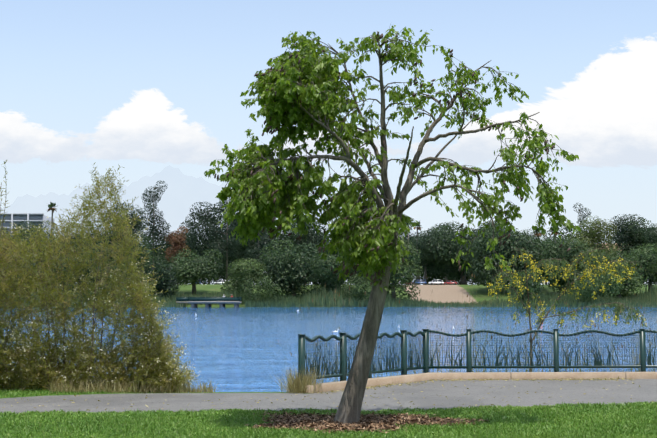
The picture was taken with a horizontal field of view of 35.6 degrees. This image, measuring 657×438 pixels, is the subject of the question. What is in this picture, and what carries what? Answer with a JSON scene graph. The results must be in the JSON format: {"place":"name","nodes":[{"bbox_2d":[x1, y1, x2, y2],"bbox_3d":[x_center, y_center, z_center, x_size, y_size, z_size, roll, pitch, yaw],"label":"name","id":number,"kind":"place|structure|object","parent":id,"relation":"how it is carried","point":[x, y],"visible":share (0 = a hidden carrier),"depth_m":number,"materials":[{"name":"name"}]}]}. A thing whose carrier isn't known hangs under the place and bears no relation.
{"place":"outdoors","nodes":[
{"label":"outdoors","id":0,"kind":"place"},
{"bbox_2d":[0,307,656,391],"bbox_3d":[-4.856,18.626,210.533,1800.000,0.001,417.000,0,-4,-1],"label":"lake water","id":1,"kind":"structure","parent":0,"point":[237,349],"depth_m":68.62,"materials":[{"name":"blue liquid"}]},
{"bbox_2d":[0,377,656,412],"bbox_3d":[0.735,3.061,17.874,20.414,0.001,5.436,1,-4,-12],"label":"asphalt path","id":2,"kind":"structure","parent":0,"point":[404,394],"depth_m":17.08,"materials":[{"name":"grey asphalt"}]},
{"bbox_2d":[0,284,656,437],"bbox_3d":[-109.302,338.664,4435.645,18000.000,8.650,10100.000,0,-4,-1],"label":"ground","id":3,"kind":"structure","parent":0,"point":[444,293],"depth_m":293.71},
{"bbox_2d":[0,213,54,238],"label":"office block","id":4,"kind":"structure","parent":3,"relation":"on","point":[15,218],"depth_m":517.46,"materials":[{"name":"white glass"}]},
{"bbox_2d":[0,160,196,392],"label":"bush","id":5,"kind":"object","parent":3,"relation":"on","point":[74,342],"depth_m":19.04,"materials":[{"name":"green plant"}]},
{"bbox_2d":[1,166,199,389],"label":"flowers","id":6,"kind":"object","parent":5,"relation":"attached to","point":[103,333],"visible":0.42,"depth_m":18.78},
{"bbox_2d":[44,374,216,393],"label":"dry grass","id":7,"kind":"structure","parent":3,"relation":"on","point":[98,388],"depth_m":18.18,"materials":[{"name":"beige plant"}]},
{"bbox_2d":[176,297,241,307],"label":"fishing pier","id":8,"kind":"structure","parent":3,"relation":"on","point":[209,301],"depth_m":248.62,"materials":[{"name":"wood"}]},
{"bbox_2d":[213,280,225,283],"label":"parked car","id":9,"kind":"object","parent":3,"relation":"on","point":[219,281],"visible":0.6,"depth_m":315.74,"materials":[{"name":"paint"}]},
{"bbox_2d":[269,364,326,393],"bbox_3d":[-0.555,2.832,18.205,1.125,0.616,1.062,0,-4,-1],"label":"dry tuft","id":10,"kind":"object","parent":3,"relation":"on","point":[296,384],"visible":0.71,"depth_m":18.07,"materials":[{"name":"beige plant"}]},
{"bbox_2d":[0,180,656,306],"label":"trees","id":11,"kind":"object","parent":3,"relation":"on","point":[438,247],"depth_m":293.46,"materials":[{"name":"green plant"}]},
{"bbox_2d":[0,389,656,437],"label":"lawn grass","id":12,"kind":"structure","parent":3,"relation":"on","point":[597,422],"depth_m":13.48,"materials":[{"name":"green plant"}]},
{"bbox_2d":[0,283,656,306],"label":"shore reeds","id":13,"kind":"object","parent":3,"relation":"on","point":[326,297],"visible":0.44,"depth_m":264.12,"materials":[{"name":"green plant"}]},
{"bbox_2d":[272,416,462,430],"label":"fallen leaves","id":14,"kind":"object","parent":3,"relation":"on","point":[372,426],"depth_m":13.76,"materials":[{"name":"brown plant"}]},
{"bbox_2d":[246,410,492,432],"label":"mulch chips","id":15,"kind":"object","parent":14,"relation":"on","point":[289,420],"visible":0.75,"depth_m":13.66,"materials":[{"name":"brown wood"}]},
{"bbox_2d":[204,25,580,423],"bbox_3d":[0.842,0.018,13.998,5.066,5.641,2.711,0,-4,-1],"label":"tree","id":16,"kind":"object","parent":3,"relation":"on","point":[322,70],"depth_m":13.63,"materials":[{"name":"green plant"}]},
{"bbox_2d":[214,32,570,285],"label":"seed pods","id":17,"kind":"object","parent":16,"relation":"attached to","point":[448,102],"visible":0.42,"depth_m":13.62,"materials":[{"name":"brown plant"}]},
{"bbox_2d":[412,280,426,284],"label":"parked car","id":18,"kind":"object","parent":3,"relation":"on","point":[423,282],"visible":0.69,"depth_m":324.22,"materials":[{"name":"paint"}]},
{"bbox_2d":[428,280,443,284],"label":"parked car","id":19,"kind":"object","parent":3,"relation":"on","point":[440,282],"visible":1,"depth_m":321.35,"materials":[{"name":"paint"}]},
{"bbox_2d":[444,281,457,284],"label":"parked car","id":20,"kind":"object","parent":3,"relation":"on","point":[450,282],"visible":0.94,"depth_m":323.48,"materials":[{"name":"paint"}]},
{"bbox_2d":[282,330,656,382],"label":"green weeds","id":21,"kind":"object","parent":3,"relation":"on","point":[451,370],"visible":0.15,"depth_m":21.89,"materials":[{"name":"green plant"}]},
{"bbox_2d":[283,285,656,382],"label":"dry weed stems","id":22,"kind":"object","parent":3,"relation":"on","point":[485,370],"visible":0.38,"depth_m":22.01,"materials":[{"name":"brown plant"}]},
{"bbox_2d":[298,329,656,380],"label":"fence","id":23,"kind":"object","parent":3,"relation":"on","point":[404,352],"visible":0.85,"depth_m":21.27,"materials":[{"name":"metal"}]},
{"bbox_2d":[303,372,656,393],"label":"concrete kerb","id":24,"kind":"structure","parent":3,"relation":"on","point":[341,385],"depth_m":21.01,"materials":[{"name":"grey concrete"}]},
{"bbox_2d":[486,247,648,371],"bbox_3d":[5.506,2.058,23.337,3.889,2.855,1.534,0,-4,-1],"label":"sapling","id":25,"kind":"object","parent":3,"relation":"on","point":[564,261],"depth_m":23.26,"materials":[{"name":"green plant"}]},
{"bbox_2d":[487,253,646,332],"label":"yellow flowers","id":26,"kind":"object","parent":25,"relation":"attached to","point":[581,278],"visible":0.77,"depth_m":23.25,"materials":[{"name":"yellow plant"}]},
{"bbox_2d":[0,0,656,284],"label":"sky","id":27,"kind":"structure","parent":0,"point":[152,89],"materials":[{"name":"blue"}]},
{"bbox_2d":[278,270,656,360],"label":"dry weed seed heads","id":28,"kind":"object","parent":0,"point":[491,321],"visible":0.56,"depth_m":22.06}
]}

